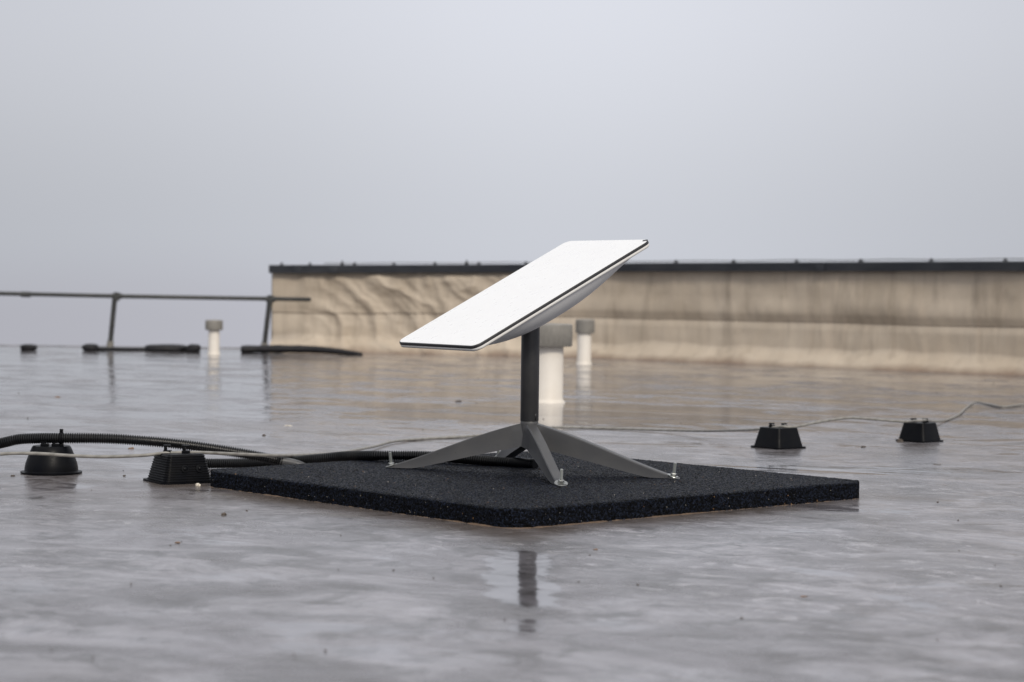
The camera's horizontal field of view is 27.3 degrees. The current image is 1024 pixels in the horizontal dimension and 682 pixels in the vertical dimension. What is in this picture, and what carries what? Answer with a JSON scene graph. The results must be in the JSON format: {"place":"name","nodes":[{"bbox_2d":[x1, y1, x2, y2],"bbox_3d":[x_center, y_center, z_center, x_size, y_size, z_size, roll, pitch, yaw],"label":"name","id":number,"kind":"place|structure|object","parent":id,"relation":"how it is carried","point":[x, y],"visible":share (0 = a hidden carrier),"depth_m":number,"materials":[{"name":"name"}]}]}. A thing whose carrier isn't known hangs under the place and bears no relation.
{"place":"outdoors","nodes":[
{"label":"outdoors","id":0,"kind":"place"},
{"bbox_2d":[0,346,1023,681],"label":"rooftop","id":1,"kind":"object","parent":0,"point":[120,584],"visible":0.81,"depth_m":3.57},
{"bbox_2d":[20,344,37,350],"bbox_3d":[-3.050,0.041,13.305,0.101,0.043,0.123,1,1,0],"label":"roof weight","id":2,"kind":"object","parent":1,"relation":"on","point":[28,347],"visible":1,"depth_m":13.25,"materials":[{"name":"rubber"}]},
{"bbox_2d":[20,429,81,475],"bbox_3d":[-1.048,0.251,4.798,0.138,0.103,0.138,1,1,0],"label":"cable block","id":3,"kind":"object","parent":1,"relation":"on","point":[38,465],"depth_m":4.75,"materials":[{"name":"black plastic"}]},
{"bbox_2d":[82,344,98,350],"bbox_3d":[-2.691,0.041,13.457,0.101,0.046,0.142,1,1,0],"label":"roof weight","id":4,"kind":"object","parent":1,"relation":"on","point":[90,347],"visible":1,"depth_m":13.39,"materials":[{"name":"rubber"}]},
{"bbox_2d":[0,344,240,348],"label":"roof edge","id":5,"kind":"object","parent":1,"relation":"attached to","point":[105,346],"depth_m":14.31,"materials":[{"name":"grey"}]},
{"bbox_2d":[97,347,186,351],"bbox_3d":[-2.381,0.054,13.556,0.720,0.020,0.160,1,1,0],"label":"rubber strip","id":6,"kind":"object","parent":1,"relation":"on","point":[122,349],"visible":0.51,"depth_m":13.48,"materials":[{"name":"black rubber"}]},
{"bbox_2d":[0,433,304,464],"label":"corrugated conduit","id":7,"kind":"object","parent":1,"relation":"on","point":[37,438],"visible":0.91,"depth_m":4.79,"materials":[{"name":"plastic"}]},
{"bbox_2d":[0,291,310,346],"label":"guard rail","id":8,"kind":"object","parent":1,"relation":"on","point":[268,299],"visible":0.84,"depth_m":13.59,"materials":[{"name":"metal"}]},
{"bbox_2d":[145,344,186,351],"bbox_3d":[-2.216,0.044,13.505,0.269,0.047,0.185,1,1,0],"label":"roof weight","id":9,"kind":"object","parent":1,"relation":"on","point":[165,348],"visible":1,"depth_m":13.43,"materials":[{"name":"rubber"}]},
{"bbox_2d":[143,445,210,484],"bbox_3d":[-0.731,0.270,4.638,0.131,0.082,0.131,0,2,-31],"label":"cable block","id":10,"kind":"object","parent":1,"relation":"on","point":[185,466],"depth_m":4.60,"materials":[{"name":"black plastic"}]},
{"bbox_2d":[186,344,200,351],"bbox_3d":[-2.031,0.046,13.456,0.089,0.052,0.103,1,1,0],"label":"roof weight","id":11,"kind":"object","parent":1,"relation":"on","point":[193,347],"visible":1,"depth_m":13.41,"materials":[{"name":"rubber"}]},
{"bbox_2d":[205,320,222,353],"bbox_3d":[-1.853,-0.020,13.104,0.109,0.224,0.109,1,1,0],"label":"vent pipe","id":12,"kind":"object","parent":1,"relation":"on","point":[213,327],"visible":0.99,"depth_m":13.07,"materials":[{"name":"beige plastic"}]},
{"bbox_2d":[241,345,362,354],"bbox_3d":[-1.331,0.053,13.404,0.793,0.054,0.165,1,1,6],"label":"guardrail base","id":13,"kind":"object","parent":1,"relation":"on","point":[282,349],"visible":1,"depth_m":13.37,"materials":[{"name":"black rubber"}]},
{"bbox_2d":[0,401,1023,457],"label":"cable","id":14,"kind":"object","parent":1,"relation":"on","point":[382,444],"visible":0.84,"depth_m":5.91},
{"bbox_2d":[210,451,858,527],"bbox_3d":[0.043,0.303,4.505,1.011,0.038,1.011,-1,2,-42],"label":"rubber mat","id":15,"kind":"object","parent":1,"relation":"on","point":[507,496],"visible":0.79,"depth_m":4.26,"materials":[{"name":"black rubber"}]},
{"bbox_2d":[205,450,537,467],"bbox_3d":[-0.366,0.278,4.842,0.910,0.064,0.054,1,2,21],"label":"corrugated conduit","id":16,"kind":"object","parent":15,"relation":"on","point":[378,455],"visible":0.63,"depth_m":4.80,"materials":[{"name":"plastic"}]},
{"bbox_2d":[385,239,679,485],"bbox_3d":[0.021,0.031,4.562,0.463,0.508,0.607,0,2,-35],"label":"satellite antenna","id":17,"kind":"object","parent":15,"relation":"on","point":[526,302],"visible":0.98,"depth_m":4.53,"materials":[{"name":"white plastic"}]},
{"bbox_2d":[539,323,572,403],"bbox_3d":[0.137,0.089,8.005,0.183,0.312,0.182,1,1,0],"label":"vent pipe","id":18,"kind":"object","parent":1,"relation":"on","point":[555,339],"visible":0.64,"depth_m":7.95,"materials":[{"name":"beige plastic"}]},
{"bbox_2d":[575,319,594,364],"bbox_3d":[0.420,0.009,12.134,0.111,0.271,0.111,1,1,0],"label":"vent pipe","id":19,"kind":"object","parent":1,"relation":"on","point":[584,329],"visible":0.97,"depth_m":12.10,"materials":[{"name":"beige plastic"}]},
{"bbox_2d":[269,261,1023,375],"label":"parapet wall","id":20,"kind":"structure","parent":1,"relation":"on","point":[966,317],"depth_m":12.64,"materials":[{"name":"concrete"}]},
{"bbox_2d":[280,258,1023,264],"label":"roof wire","id":21,"kind":"object","parent":20,"relation":"on","point":[526,262],"visible":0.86,"depth_m":12.73,"materials":[{"name":"metal"}]},
{"bbox_2d":[751,423,805,449],"bbox_3d":[0.742,0.263,5.868,0.120,0.070,0.120,0,2,-38],"label":"cable block","id":22,"kind":"object","parent":1,"relation":"on","point":[771,437],"depth_m":5.83,"materials":[{"name":"black plastic"}]},
{"bbox_2d":[896,418,942,442],"bbox_3d":[1.197,0.261,6.188,0.110,0.069,0.110,-1,2,-44],"label":"cable block","id":23,"kind":"object","parent":1,"relation":"on","point":[923,432],"depth_m":6.16,"materials":[{"name":"black plastic"}]},
{"bbox_2d":[0,0,1023,346],"label":"sky","id":24,"kind":"structure","parent":0,"point":[148,147],"materials":[{"name":"grey"}]},
{"bbox_2d":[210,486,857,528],"bbox_3d":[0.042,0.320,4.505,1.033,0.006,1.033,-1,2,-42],"label":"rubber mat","id":25,"kind":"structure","parent":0,"point":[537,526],"depth_m":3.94,"materials":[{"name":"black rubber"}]}
]}

